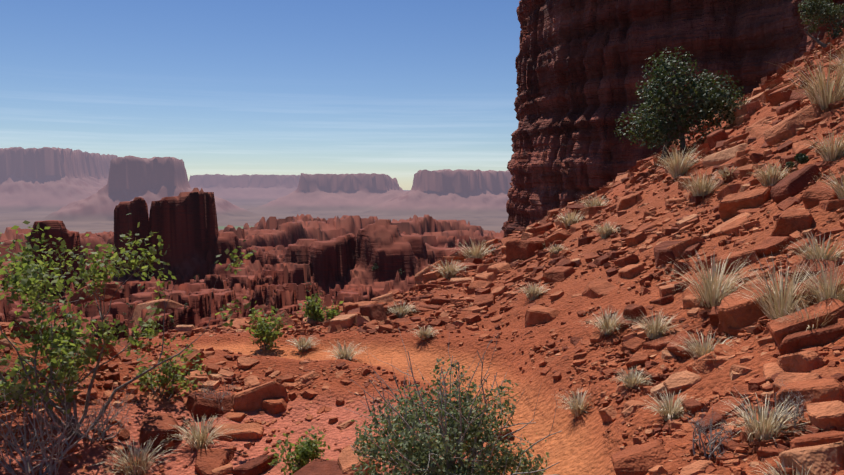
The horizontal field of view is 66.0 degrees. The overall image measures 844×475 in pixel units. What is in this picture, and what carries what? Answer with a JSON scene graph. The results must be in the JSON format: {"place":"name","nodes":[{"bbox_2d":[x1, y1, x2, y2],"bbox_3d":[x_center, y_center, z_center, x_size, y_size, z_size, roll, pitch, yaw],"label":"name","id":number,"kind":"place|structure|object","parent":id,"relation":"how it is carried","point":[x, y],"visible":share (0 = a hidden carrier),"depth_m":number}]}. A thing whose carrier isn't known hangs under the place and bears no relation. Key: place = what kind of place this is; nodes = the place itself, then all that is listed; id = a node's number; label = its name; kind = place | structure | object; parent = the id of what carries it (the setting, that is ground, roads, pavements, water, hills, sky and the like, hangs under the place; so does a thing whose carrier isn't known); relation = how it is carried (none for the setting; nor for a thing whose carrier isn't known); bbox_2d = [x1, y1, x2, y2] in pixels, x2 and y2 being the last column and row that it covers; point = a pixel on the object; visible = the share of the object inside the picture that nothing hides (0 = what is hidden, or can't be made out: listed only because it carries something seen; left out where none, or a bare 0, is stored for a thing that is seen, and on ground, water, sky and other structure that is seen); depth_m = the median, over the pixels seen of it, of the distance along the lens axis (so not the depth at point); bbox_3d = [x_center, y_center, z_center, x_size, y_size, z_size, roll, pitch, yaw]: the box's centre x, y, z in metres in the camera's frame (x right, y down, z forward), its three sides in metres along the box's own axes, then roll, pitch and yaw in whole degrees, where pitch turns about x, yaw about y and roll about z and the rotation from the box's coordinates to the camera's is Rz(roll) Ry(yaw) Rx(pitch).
{"place":"outdoors","nodes":[
{"label":"outdoors","id":0,"kind":"place"},
{"bbox_2d":[0,0,521,189],"label":"sky","id":1,"kind":"structure","parent":0,"point":[398,89]},
{"bbox_2d":[0,33,843,474],"bbox_3d":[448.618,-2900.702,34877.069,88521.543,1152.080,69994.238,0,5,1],"label":"terrain","id":2,"kind":"structure","parent":0,"point":[332,239],"depth_m":67.53},
{"bbox_2d":[0,213,255,437],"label":"leafy shrub","id":3,"kind":"object","parent":2,"relation":"on","point":[21,285],"depth_m":6.13},
{"bbox_2d":[134,290,342,474],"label":"shrubs","id":4,"kind":"object","parent":2,"relation":"on","point":[307,448],"depth_m":7.26},
{"bbox_2d":[0,28,843,474],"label":"loose rocks","id":5,"kind":"object","parent":2,"relation":"on","point":[816,448],"visible":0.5,"depth_m":7.10},
{"bbox_2d":[340,328,560,474],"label":"olive bush","id":6,"kind":"object","parent":2,"relation":"on","point":[435,438],"depth_m":4.12},
{"bbox_2d":[96,44,843,474],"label":"grass tufts","id":7,"kind":"object","parent":2,"relation":"on","point":[782,302],"visible":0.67,"depth_m":5.75},
{"bbox_2d":[501,0,843,237],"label":"rock cliff","id":8,"kind":"structure","parent":2,"relation":"on","point":[579,64],"depth_m":61.52}
]}

